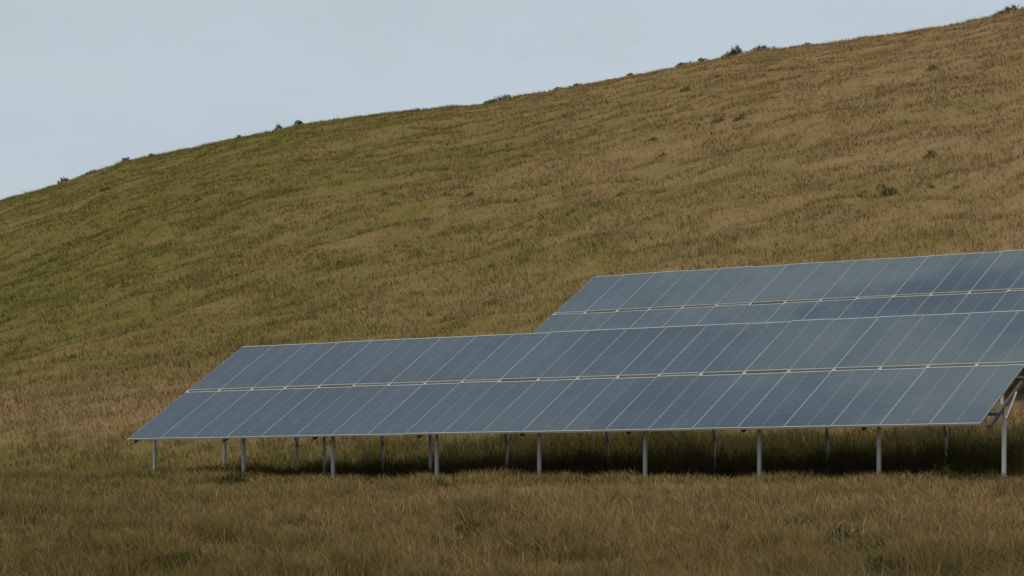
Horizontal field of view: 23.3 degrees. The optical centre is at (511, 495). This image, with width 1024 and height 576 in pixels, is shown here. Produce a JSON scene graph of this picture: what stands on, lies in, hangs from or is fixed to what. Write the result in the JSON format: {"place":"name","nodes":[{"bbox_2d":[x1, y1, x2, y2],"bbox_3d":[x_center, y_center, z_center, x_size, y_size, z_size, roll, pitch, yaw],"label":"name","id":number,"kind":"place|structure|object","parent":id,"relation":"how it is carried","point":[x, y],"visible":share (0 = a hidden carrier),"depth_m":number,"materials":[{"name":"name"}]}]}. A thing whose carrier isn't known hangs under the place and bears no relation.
{"place":"outdoors","nodes":[
{"label":"outdoors","id":0,"kind":"place"},
{"bbox_2d":[0,445,1022,575],"bbox_3d":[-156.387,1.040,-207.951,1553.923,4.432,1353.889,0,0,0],"label":"meadow ground","id":1,"kind":"structure","parent":0,"point":[239,454],"depth_m":46.01,"materials":[{"name":"brown plant"}]},
{"bbox_2d":[11,463,1023,575],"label":"wild weeds","id":2,"kind":"object","parent":1,"relation":"on","point":[242,479],"visible":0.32,"depth_m":25.21,"materials":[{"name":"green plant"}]},
{"bbox_2d":[128,310,1023,480],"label":"solar panel array","id":3,"kind":"object","parent":1,"relation":"on","point":[945,370],"visible":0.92,"depth_m":45.98,"materials":[{"name":"blue glass"}]},
{"bbox_2d":[0,6,1023,575],"bbox_3d":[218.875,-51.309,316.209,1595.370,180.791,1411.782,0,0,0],"label":"grassy hill","id":4,"kind":"structure","parent":0,"point":[924,145],"depth_m":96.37,"materials":[{"name":"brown plant"}]},
{"bbox_2d":[8,50,1022,575],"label":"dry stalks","id":5,"kind":"object","parent":4,"relation":"on","point":[516,526],"visible":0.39,"depth_m":26.89,"materials":[{"name":"beige plant"}]},
{"bbox_2d":[14,4,1021,383],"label":"hillside shrubs","id":6,"kind":"object","parent":4,"relation":"on","point":[738,118],"visible":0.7,"depth_m":108.90,"materials":[{"name":"green plant"}]},
{"bbox_2d":[533,249,1023,403],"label":"solar panel array","id":7,"kind":"object","parent":4,"relation":"on","point":[961,283],"visible":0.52,"depth_m":56.26,"materials":[{"name":"blue glass"}]},
{"bbox_2d":[0,0,1023,199],"label":"sky","id":8,"kind":"structure","parent":0,"point":[86,85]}
]}

